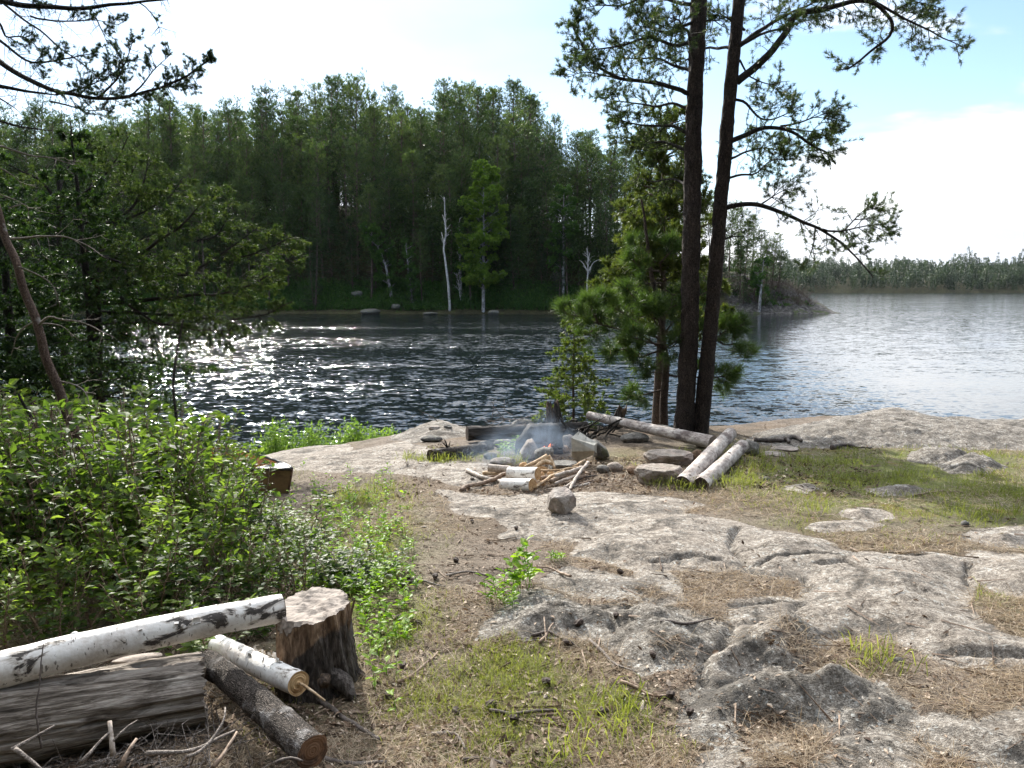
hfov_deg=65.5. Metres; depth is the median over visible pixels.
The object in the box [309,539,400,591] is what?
shrub
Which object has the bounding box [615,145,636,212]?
red pine
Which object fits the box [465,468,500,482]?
stick
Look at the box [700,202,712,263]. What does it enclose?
red pine
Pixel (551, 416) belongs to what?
broken stump
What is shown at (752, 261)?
red pine
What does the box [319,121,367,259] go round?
red pine
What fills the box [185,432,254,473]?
shrub
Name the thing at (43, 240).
spruce
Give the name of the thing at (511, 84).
red pine
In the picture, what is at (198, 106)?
red pine
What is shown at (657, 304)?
young pine
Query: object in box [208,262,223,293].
spruce
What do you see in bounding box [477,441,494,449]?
stone
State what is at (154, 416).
shrub
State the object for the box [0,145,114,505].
dead sapling
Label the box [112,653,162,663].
wood wedge
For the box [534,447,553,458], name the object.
fire stone
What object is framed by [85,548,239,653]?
shrub
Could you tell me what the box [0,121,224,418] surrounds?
fir tree
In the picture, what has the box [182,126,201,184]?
red pine
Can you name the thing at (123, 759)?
twig
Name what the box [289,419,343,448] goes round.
shore shrub
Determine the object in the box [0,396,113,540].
shrub
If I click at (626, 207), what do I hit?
red pine
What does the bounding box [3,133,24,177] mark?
red pine
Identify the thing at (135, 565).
shrub
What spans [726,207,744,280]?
red pine
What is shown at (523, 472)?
birch round
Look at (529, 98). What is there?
red pine
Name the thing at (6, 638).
shrub
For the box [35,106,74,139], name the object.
red pine
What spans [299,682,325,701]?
stick
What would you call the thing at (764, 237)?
red pine
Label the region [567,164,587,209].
red pine
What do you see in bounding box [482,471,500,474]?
stick
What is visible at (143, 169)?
red pine
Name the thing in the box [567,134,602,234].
red pine
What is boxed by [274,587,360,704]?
tree stump
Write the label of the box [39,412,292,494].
log
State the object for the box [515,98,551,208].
red pine
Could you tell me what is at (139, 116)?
red pine
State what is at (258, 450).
shrub
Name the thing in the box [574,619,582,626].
pine cone
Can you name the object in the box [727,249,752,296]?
red pine
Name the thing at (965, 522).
pebble
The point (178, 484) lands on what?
shrub
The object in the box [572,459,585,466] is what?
stick
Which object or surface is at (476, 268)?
birch tree
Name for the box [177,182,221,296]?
red pine
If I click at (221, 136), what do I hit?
red pine
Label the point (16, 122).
red pine
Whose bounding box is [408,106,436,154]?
red pine
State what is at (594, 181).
red pine
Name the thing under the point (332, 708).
stick
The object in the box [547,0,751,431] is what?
pine tree
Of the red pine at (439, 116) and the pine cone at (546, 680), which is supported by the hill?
the red pine at (439, 116)
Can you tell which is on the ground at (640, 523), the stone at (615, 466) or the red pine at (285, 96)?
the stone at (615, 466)
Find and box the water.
[0,293,1023,454]
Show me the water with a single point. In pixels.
(946, 354)
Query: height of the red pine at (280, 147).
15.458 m
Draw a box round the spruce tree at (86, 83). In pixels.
[0,0,217,147]
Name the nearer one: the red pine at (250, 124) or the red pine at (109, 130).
the red pine at (109, 130)
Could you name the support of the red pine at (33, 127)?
on the hill
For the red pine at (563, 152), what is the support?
on the hill
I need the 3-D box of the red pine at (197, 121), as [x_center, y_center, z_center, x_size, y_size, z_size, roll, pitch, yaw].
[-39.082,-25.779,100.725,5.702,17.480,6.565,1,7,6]
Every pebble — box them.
[893,657,903,662]
[960,520,968,525]
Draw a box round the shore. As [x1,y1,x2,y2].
[749,265,1023,292]
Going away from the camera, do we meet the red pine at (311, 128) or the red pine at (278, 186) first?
the red pine at (278, 186)
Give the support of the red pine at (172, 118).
on the hill
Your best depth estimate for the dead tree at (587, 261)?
91.67 m
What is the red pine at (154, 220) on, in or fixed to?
on the hill
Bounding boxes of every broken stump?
[546,398,563,422]
[608,404,626,427]
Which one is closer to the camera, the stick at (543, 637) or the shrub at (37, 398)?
the stick at (543, 637)
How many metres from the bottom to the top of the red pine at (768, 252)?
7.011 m
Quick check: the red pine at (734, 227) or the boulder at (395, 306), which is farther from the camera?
the red pine at (734, 227)
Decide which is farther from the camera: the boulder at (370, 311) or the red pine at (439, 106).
the red pine at (439, 106)
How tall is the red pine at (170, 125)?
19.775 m
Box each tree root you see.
[754,436,790,443]
[784,435,802,441]
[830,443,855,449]
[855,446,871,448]
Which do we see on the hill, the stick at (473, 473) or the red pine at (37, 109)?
the red pine at (37, 109)
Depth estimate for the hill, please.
95.94 m
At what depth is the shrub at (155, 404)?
5.88 m
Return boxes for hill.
[0,115,843,313]
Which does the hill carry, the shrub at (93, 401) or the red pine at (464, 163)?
the red pine at (464, 163)
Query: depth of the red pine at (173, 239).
91.80 m
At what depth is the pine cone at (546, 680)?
3.22 m
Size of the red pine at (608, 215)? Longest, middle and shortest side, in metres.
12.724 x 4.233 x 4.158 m
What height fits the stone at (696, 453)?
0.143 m
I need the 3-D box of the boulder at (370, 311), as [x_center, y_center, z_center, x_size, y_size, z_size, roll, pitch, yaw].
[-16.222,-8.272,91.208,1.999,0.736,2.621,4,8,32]
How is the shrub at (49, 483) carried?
on the ground at (640, 523)
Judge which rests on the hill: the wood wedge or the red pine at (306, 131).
the red pine at (306, 131)
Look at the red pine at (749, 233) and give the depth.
94.46 m
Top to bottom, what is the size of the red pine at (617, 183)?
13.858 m
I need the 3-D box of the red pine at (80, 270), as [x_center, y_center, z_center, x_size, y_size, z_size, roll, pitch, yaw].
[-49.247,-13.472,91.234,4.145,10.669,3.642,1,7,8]
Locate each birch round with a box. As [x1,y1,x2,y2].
[499,478,536,491]
[505,467,540,479]
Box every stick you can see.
[107,720,116,756]
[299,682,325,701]
[306,693,382,741]
[323,755,386,764]
[397,651,437,683]
[407,579,444,586]
[431,731,466,750]
[443,571,486,576]
[459,472,505,491]
[463,756,505,764]
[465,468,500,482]
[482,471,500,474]
[489,708,577,714]
[531,630,579,648]
[533,566,571,576]
[537,470,564,487]
[538,623,553,643]
[541,466,578,471]
[545,474,586,487]
[549,470,584,482]
[554,466,582,476]
[554,474,576,484]
[560,480,593,486]
[567,482,593,487]
[569,461,589,489]
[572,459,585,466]
[588,638,635,672]
[620,679,665,696]
[660,617,713,624]
[915,490,966,495]
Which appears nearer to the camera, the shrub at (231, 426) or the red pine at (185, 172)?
the shrub at (231, 426)
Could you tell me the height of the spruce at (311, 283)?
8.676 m
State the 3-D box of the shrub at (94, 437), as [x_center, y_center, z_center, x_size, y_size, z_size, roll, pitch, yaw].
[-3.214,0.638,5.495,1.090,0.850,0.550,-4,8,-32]
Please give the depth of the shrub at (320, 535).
5.19 m
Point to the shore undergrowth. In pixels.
(505, 297)
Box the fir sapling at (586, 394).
[530,304,613,428]
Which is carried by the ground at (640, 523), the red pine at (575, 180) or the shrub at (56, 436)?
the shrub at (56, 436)
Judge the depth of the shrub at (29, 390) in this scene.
7.78 m
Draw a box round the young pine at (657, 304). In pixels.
[549,199,761,425]
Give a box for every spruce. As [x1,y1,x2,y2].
[37,226,57,291]
[55,232,74,303]
[101,250,118,295]
[127,248,148,297]
[134,202,166,275]
[162,246,182,296]
[181,253,206,303]
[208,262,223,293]
[231,262,244,302]
[270,213,294,280]
[299,237,325,306]
[303,204,318,240]
[303,240,315,275]
[358,182,387,254]
[362,232,386,291]
[396,228,409,269]
[401,267,417,305]
[407,175,427,241]
[432,225,447,260]
[440,264,460,305]
[505,153,520,215]
[547,239,569,298]
[570,210,592,269]
[578,227,605,287]
[720,254,734,295]
[723,239,732,270]
[728,239,745,289]
[733,234,749,272]
[736,275,749,303]
[761,276,775,306]
[766,253,776,279]
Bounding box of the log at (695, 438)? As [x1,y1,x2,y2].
[586,411,715,446]
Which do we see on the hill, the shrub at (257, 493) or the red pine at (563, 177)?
the red pine at (563, 177)
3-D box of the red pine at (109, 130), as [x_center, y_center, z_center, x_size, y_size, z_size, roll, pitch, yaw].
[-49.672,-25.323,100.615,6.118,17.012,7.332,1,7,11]
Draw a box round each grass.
[0,439,1023,767]
[12,440,1023,767]
[392,446,1023,765]
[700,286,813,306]
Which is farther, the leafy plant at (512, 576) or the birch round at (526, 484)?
the birch round at (526, 484)
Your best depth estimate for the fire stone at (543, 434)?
8.29 m
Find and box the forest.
[703,246,1023,290]
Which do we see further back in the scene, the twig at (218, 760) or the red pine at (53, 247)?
the red pine at (53, 247)
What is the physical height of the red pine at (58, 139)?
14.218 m
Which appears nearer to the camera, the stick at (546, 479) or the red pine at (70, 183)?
the stick at (546, 479)
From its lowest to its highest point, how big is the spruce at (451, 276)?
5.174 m
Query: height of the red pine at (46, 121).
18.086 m
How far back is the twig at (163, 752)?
2.47 m
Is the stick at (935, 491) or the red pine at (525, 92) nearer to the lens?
the stick at (935, 491)
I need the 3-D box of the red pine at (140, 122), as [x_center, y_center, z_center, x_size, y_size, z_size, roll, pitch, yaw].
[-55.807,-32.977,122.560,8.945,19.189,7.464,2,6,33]
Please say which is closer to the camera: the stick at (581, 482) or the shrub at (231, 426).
the shrub at (231, 426)
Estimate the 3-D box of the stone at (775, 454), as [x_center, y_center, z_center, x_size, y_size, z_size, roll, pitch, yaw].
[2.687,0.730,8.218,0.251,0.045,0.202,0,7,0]
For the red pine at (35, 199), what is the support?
on the hill
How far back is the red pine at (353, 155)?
94.64 m
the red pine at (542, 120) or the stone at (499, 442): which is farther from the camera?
the red pine at (542, 120)
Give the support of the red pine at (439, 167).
on the hill
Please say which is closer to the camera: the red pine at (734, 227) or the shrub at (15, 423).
the shrub at (15, 423)
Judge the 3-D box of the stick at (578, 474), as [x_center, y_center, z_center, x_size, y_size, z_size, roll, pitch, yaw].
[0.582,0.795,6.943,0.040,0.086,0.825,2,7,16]
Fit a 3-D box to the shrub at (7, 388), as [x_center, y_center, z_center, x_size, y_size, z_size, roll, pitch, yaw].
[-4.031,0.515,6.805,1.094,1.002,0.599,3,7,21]
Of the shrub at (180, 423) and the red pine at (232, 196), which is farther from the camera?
the red pine at (232, 196)
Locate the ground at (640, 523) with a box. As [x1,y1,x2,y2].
[0,407,1023,767]
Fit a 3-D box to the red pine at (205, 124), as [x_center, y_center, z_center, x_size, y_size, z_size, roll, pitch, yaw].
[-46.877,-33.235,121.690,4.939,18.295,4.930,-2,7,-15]
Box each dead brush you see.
[419,398,549,425]
[701,272,818,305]
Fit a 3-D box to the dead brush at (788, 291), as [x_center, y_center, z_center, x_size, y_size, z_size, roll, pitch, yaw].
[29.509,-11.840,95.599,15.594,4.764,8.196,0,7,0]
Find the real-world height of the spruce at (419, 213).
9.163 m
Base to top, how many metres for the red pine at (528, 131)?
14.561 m
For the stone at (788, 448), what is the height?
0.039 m
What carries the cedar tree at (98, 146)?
on the ground at (640, 523)
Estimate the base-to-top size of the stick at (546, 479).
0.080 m
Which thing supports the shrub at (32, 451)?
on the ground at (640, 523)
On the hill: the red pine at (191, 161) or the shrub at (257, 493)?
the red pine at (191, 161)
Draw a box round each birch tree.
[358,221,400,296]
[398,238,421,302]
[452,222,467,295]
[454,159,510,311]
[543,183,579,296]
[747,255,773,311]
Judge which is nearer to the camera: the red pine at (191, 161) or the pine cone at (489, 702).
the pine cone at (489, 702)
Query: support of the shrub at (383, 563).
on the ground at (640, 523)
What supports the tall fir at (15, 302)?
on the ground at (640, 523)
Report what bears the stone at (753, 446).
on the ground at (640, 523)
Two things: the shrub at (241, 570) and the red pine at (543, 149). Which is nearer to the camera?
the shrub at (241, 570)
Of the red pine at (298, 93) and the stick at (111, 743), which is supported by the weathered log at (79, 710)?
the stick at (111, 743)
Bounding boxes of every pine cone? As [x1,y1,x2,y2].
[358,670,365,678]
[385,691,392,699]
[399,662,405,668]
[415,619,422,625]
[452,706,459,714]
[485,699,496,708]
[508,714,519,723]
[541,677,550,686]
[563,638,571,646]
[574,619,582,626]
[596,706,607,715]
[613,612,618,618]
[649,650,656,658]
[666,690,674,699]
[686,707,693,715]
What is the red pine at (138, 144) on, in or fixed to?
on the hill
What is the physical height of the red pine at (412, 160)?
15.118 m
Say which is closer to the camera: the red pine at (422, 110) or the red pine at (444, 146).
the red pine at (444, 146)
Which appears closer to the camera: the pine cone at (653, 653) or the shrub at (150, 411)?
the pine cone at (653, 653)
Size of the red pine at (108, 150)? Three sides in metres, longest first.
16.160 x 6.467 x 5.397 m
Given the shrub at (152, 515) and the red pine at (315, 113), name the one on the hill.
the red pine at (315, 113)
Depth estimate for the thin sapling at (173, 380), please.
5.63 m
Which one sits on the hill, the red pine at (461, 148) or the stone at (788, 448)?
the red pine at (461, 148)
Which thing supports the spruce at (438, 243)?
on the hill
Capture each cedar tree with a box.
[0,126,169,392]
[86,149,311,419]
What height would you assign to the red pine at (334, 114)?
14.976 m
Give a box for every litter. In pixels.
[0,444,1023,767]
[0,463,1023,767]
[394,419,881,497]
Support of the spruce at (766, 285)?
on the hill
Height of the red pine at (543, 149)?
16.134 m
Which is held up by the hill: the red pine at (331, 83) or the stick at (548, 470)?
the red pine at (331, 83)
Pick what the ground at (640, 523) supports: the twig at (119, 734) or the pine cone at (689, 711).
the pine cone at (689, 711)
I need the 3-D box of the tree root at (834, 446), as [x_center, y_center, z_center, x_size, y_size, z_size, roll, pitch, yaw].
[3.617,0.683,8.747,0.336,0.064,0.119,-2,7,-19]
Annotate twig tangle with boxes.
[3,686,286,767]
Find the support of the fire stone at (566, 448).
on the ground at (640, 523)
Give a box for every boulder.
[351,291,362,296]
[360,309,380,313]
[391,303,400,308]
[488,310,498,313]
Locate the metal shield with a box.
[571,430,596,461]
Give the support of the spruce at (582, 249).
on the hill
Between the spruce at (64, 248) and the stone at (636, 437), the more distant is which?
the spruce at (64, 248)
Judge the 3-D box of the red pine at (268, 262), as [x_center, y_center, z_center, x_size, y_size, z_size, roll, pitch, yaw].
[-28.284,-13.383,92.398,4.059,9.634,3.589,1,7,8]
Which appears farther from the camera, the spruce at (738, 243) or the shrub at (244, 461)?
the spruce at (738, 243)
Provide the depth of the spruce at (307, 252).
96.18 m
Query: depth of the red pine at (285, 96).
117.39 m
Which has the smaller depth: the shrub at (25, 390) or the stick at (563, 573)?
the stick at (563, 573)
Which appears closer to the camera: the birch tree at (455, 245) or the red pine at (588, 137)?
the birch tree at (455, 245)
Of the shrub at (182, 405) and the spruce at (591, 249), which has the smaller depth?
the shrub at (182, 405)
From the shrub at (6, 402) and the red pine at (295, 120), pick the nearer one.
the shrub at (6, 402)
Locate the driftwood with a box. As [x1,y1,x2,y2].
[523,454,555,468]
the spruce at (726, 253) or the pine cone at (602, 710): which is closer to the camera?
the pine cone at (602, 710)
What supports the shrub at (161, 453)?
on the ground at (640, 523)
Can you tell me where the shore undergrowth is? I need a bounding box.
[1,273,703,311]
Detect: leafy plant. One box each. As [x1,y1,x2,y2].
[476,572,503,605]
[494,584,519,607]
[496,439,509,454]
[496,555,528,593]
[503,435,518,453]
[513,535,543,587]
[545,550,566,561]
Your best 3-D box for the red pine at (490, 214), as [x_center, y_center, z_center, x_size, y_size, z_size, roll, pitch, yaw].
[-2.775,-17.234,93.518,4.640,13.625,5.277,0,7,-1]
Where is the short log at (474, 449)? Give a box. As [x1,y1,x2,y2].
[427,443,487,460]
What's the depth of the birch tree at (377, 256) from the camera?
91.98 m
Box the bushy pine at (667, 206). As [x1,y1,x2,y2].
[586,98,735,424]
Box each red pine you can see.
[0,102,19,167]
[0,115,44,176]
[0,126,13,221]
[0,141,11,221]
[0,166,14,232]
[2,125,40,244]
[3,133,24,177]
[7,144,38,256]
[10,103,49,171]
[11,94,63,170]
[15,170,40,262]
[22,176,53,263]
[30,114,72,188]
[32,138,56,176]
[33,145,70,221]
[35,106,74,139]
[35,147,55,190]
[38,220,63,286]
[41,115,77,159]
[51,139,89,200]
[53,128,73,147]
[53,164,91,268]
[62,191,84,272]
[63,111,92,130]
[64,222,96,293]
[68,139,116,271]
[77,130,112,246]
[81,122,112,145]
[89,150,139,274]
[90,133,129,245]
[91,115,138,235]
[94,113,140,147]
[116,121,136,223]
[119,161,163,257]
[121,135,153,226]
[121,201,147,293]
[122,144,164,255]
[123,106,164,138]
[126,100,165,189]
[130,122,151,146]
[133,110,159,185]
[137,129,175,246]
[142,88,185,225]
[144,215,166,295]
[149,96,187,241]
[151,98,189,154]
[155,168,185,264]
[163,132,181,173]
[164,226,185,294]
[173,164,204,260]
[174,101,214,160]
[175,174,193,251]
[176,104,191,147]
[176,141,214,265]
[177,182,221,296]
[178,108,225,236]
[178,116,202,151]
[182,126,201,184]
[190,109,217,150]
[198,95,255,215]
[201,114,237,184]
[201,115,222,198]
[207,115,232,193]
[208,107,231,180]
[212,139,243,186]
[214,178,249,273]
[218,106,249,160]
[226,109,251,177]
[226,124,265,241]
[229,201,269,288]
[236,79,291,188]
[236,178,271,273]
[239,91,286,227]
[244,97,268,199]
[244,113,272,197]
[252,227,278,302]
[257,138,305,262]
[259,124,293,249]
[266,104,296,210]
[270,180,304,289]
[271,85,306,128]
[274,113,310,230]
[279,85,316,146]
[280,104,312,170]
[280,133,323,255]
[289,144,330,258]
[291,127,313,214]
[295,78,329,155]
[299,116,333,214]
[302,129,334,277]
[304,98,328,141]
[305,129,346,251]
[310,102,352,230]
[313,72,363,135]
[317,74,353,207]
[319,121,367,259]
[322,108,348,216]
[333,135,380,275]
[334,67,383,206]
[338,79,371,192]
[349,181,393,297]
[352,102,395,181]
[355,89,386,181]
[355,101,396,192]
[359,105,383,183]
[365,143,401,247]
[371,101,408,194]
[375,81,411,130]
[381,88,405,152]
[382,108,415,237]
[382,111,416,221]
[391,150,437,265]
[397,147,436,252]
[400,104,414,144]
[405,106,435,227]
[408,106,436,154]
[409,113,433,205]
[412,123,429,169]
[416,108,465,199]
[418,76,463,184]
[422,162,456,270]
[424,121,462,250]
[425,90,462,145]
[431,95,465,153]
[431,166,469,285]
[442,142,475,216]
[444,80,483,163]
[445,83,473,152]
[449,80,482,188]
[449,143,473,257]
[451,114,477,189]
[457,226,479,303]
[462,84,497,162]
[467,133,496,218]
[469,89,489,131]
[477,106,507,165]
[477,181,502,261]
[480,85,507,145]
[480,86,507,145]
[484,135,515,270]
[491,104,542,203]
[491,163,512,252]
[495,127,519,227]
[498,75,527,158]
[500,87,540,140]
[507,91,552,211]
[513,121,542,227]
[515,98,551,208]
[518,114,548,157]
[520,128,565,258]
[527,125,548,216]
[538,124,561,240]
[542,113,569,197]
[546,155,573,206]
[553,202,585,293]
[556,143,574,218]
[557,156,581,198]
[558,130,588,194]
[559,166,571,199]
[563,155,592,261]
[565,130,598,217]
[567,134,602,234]
[567,139,613,252]
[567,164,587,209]
[571,128,607,216]
[572,212,588,284]
[583,166,612,253]
[584,175,614,263]
[587,194,619,284]
[592,147,627,256]
[597,145,621,223]
[599,144,632,235]
[605,151,629,227]
[611,164,646,224]
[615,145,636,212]
[615,192,640,234]
[617,154,637,196]
[622,154,646,208]
[632,163,656,210]
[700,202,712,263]
[710,233,733,262]
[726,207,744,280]
[727,199,750,273]
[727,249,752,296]
[737,219,761,289]
[743,256,775,300]
[744,213,763,267]
[750,227,774,272]
[751,238,783,283]
[768,231,788,283]
[770,249,791,293]
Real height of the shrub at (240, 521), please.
0.695 m
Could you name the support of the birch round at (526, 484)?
on the ground at (640, 523)
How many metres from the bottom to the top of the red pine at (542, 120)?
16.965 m
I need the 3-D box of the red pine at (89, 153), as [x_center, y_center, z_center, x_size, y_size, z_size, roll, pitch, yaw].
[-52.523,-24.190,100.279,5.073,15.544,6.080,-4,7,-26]
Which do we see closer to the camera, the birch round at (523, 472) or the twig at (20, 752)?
the twig at (20, 752)
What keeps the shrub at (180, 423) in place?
on the ground at (640, 523)
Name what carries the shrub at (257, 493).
on the ground at (640, 523)
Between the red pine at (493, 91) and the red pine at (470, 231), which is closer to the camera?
the red pine at (470, 231)
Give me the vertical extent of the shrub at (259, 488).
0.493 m
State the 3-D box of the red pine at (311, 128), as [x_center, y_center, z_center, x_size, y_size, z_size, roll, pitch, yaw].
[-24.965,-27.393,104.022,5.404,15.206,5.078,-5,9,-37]
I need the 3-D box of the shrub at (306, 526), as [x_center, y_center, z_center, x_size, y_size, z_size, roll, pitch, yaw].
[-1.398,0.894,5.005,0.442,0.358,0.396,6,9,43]
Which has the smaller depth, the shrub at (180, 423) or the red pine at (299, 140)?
the shrub at (180, 423)
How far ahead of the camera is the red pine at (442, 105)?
103.01 m
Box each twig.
[11,725,54,751]
[13,747,41,767]
[35,644,43,748]
[79,732,108,762]
[112,720,137,741]
[117,738,137,767]
[145,729,235,755]
[186,707,225,758]
[210,731,237,767]
[274,756,302,764]
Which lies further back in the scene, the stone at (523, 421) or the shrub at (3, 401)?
the stone at (523, 421)
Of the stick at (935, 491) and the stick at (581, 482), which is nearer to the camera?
the stick at (935, 491)
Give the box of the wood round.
[488,464,510,472]
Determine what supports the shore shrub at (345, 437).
on the ground at (640, 523)
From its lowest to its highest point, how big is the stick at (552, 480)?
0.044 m
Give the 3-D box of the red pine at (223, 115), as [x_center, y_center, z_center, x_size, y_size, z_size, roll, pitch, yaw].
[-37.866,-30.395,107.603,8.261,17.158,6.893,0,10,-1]
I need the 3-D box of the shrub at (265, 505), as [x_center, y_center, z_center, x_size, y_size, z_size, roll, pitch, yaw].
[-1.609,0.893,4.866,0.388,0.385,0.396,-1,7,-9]
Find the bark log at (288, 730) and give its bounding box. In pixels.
[203,649,327,767]
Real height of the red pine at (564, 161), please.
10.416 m
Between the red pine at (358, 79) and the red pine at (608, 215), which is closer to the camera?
the red pine at (608, 215)
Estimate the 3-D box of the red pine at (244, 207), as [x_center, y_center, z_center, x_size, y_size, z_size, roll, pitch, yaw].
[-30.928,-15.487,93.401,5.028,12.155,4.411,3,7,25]
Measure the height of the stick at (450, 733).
0.019 m
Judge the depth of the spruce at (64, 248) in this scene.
91.29 m
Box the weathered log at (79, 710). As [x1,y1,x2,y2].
[0,651,208,767]
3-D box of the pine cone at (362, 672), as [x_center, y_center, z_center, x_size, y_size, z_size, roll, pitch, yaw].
[-0.627,1.205,3.299,0.047,0.034,0.036,31,25,34]
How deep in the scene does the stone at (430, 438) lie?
9.35 m
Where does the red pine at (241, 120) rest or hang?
on the hill
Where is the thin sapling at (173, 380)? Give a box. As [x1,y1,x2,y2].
[172,319,204,455]
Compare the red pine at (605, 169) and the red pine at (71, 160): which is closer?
the red pine at (71, 160)
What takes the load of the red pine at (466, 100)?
on the hill
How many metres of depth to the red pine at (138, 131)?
115.10 m
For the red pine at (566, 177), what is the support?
on the hill
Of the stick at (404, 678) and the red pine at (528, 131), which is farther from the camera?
the red pine at (528, 131)
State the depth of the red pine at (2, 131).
107.81 m
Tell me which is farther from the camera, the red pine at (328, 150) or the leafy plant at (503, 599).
the red pine at (328, 150)
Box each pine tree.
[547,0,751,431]
[670,0,976,434]
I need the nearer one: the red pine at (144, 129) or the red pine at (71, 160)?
the red pine at (71, 160)
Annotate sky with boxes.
[0,0,1023,269]
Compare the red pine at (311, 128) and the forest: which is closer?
the red pine at (311, 128)
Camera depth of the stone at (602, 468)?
7.30 m
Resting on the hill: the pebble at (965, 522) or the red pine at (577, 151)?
the red pine at (577, 151)
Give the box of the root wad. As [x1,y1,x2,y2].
[537,408,639,443]
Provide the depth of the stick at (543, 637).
3.67 m
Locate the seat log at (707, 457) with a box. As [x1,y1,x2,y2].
[674,428,736,488]
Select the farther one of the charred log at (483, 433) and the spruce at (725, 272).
the spruce at (725, 272)
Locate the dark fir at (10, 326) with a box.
[0,150,155,414]
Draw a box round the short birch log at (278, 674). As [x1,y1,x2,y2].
[207,634,308,696]
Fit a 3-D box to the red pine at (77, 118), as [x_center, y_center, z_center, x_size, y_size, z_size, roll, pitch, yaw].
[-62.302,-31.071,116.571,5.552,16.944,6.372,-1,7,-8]
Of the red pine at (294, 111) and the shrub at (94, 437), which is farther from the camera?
the red pine at (294, 111)
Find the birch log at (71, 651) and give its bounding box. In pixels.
[0,594,285,688]
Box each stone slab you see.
[634,463,682,484]
[643,449,692,465]
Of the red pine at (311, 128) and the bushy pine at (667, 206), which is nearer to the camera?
the bushy pine at (667, 206)
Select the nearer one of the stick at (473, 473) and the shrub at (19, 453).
the shrub at (19, 453)
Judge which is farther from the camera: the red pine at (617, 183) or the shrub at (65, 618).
the red pine at (617, 183)
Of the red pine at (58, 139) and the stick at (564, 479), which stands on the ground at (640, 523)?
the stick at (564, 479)
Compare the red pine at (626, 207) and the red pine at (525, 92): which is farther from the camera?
the red pine at (525, 92)
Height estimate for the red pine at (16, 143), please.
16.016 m
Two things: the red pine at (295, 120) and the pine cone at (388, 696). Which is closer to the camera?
the pine cone at (388, 696)
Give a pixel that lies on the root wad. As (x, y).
(570, 431)
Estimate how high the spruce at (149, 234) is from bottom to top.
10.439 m
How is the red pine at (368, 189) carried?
on the hill
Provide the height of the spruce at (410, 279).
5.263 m
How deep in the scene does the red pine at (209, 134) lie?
112.32 m
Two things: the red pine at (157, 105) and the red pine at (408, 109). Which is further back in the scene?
the red pine at (408, 109)
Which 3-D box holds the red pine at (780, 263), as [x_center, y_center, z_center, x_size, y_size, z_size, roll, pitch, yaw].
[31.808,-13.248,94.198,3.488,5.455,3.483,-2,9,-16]
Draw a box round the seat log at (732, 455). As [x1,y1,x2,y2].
[693,440,748,489]
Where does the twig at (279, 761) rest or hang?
on the twig tangle
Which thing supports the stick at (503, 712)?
on the ground at (640, 523)
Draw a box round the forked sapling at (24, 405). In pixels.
[17,393,45,433]
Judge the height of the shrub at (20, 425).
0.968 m
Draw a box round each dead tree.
[441,196,450,310]
[454,272,460,299]
[581,247,599,291]
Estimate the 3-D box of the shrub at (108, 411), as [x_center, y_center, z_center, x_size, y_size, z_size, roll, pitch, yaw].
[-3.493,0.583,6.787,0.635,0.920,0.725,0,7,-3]
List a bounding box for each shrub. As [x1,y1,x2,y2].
[0,379,112,454]
[0,385,90,432]
[0,387,27,415]
[0,392,97,435]
[0,395,19,418]
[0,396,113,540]
[0,398,16,431]
[0,399,85,557]
[0,406,83,468]
[0,413,94,551]
[0,416,132,528]
[0,420,171,556]
[0,422,18,511]
[0,423,69,555]
[0,427,73,584]
[0,440,128,591]
[0,489,56,587]
[0,491,77,606]
[0,525,20,572]
[0,534,85,638]
[0,555,31,649]
[0,557,132,645]
[1,400,25,431]
[2,393,104,550]
[3,386,52,415]
[6,386,47,418]
[7,384,98,433]
[11,384,63,414]
[18,412,149,524]
[22,414,141,579]
[26,382,155,452]
[34,504,182,626]
[38,414,218,583]
[50,410,225,550]
[50,484,183,608]
[54,462,145,601]
[71,396,171,450]
[80,396,147,441]
[81,399,211,548]
[83,385,198,505]
[85,400,191,451]
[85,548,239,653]
[90,395,167,521]
[94,512,215,619]
[98,402,193,449]
[111,455,257,581]
[112,474,295,592]
[113,423,193,497]
[117,442,209,555]
[119,487,238,606]
[123,408,220,492]
[141,415,212,516]
[142,403,195,486]
[152,415,241,539]
[155,568,257,655]
[159,407,244,486]
[159,534,280,605]
[164,460,240,564]
[166,439,257,526]
[172,443,268,552]
[179,462,277,569]
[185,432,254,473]
[188,573,297,642]
[192,520,287,600]
[195,442,264,487]
[210,480,276,513]
[214,498,283,555]
[216,462,266,528]
[232,522,334,597]
[234,495,295,546]
[240,490,334,570]
[248,415,307,454]
[248,499,330,552]
[256,494,326,529]
[287,513,347,543]
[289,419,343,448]
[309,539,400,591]
[317,417,373,444]
[334,546,410,580]
[340,424,400,442]
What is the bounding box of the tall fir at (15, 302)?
[0,282,41,430]
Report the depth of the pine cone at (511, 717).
2.95 m
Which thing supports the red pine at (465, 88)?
on the hill
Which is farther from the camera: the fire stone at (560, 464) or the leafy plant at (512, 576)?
the fire stone at (560, 464)
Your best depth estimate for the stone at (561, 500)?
5.70 m
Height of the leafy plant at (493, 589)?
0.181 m
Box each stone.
[420,435,442,441]
[429,426,439,429]
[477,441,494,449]
[483,452,500,458]
[489,457,515,465]
[493,439,513,448]
[512,419,533,424]
[515,423,563,454]
[519,438,537,459]
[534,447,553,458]
[547,487,575,514]
[548,460,578,470]
[562,434,572,447]
[563,445,569,452]
[591,439,608,458]
[596,465,608,472]
[607,462,622,471]
[620,432,648,442]
[626,466,635,473]
[692,450,701,461]
[744,441,758,455]
[763,451,784,457]
[771,446,798,451]
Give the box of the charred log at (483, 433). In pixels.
[465,421,588,440]

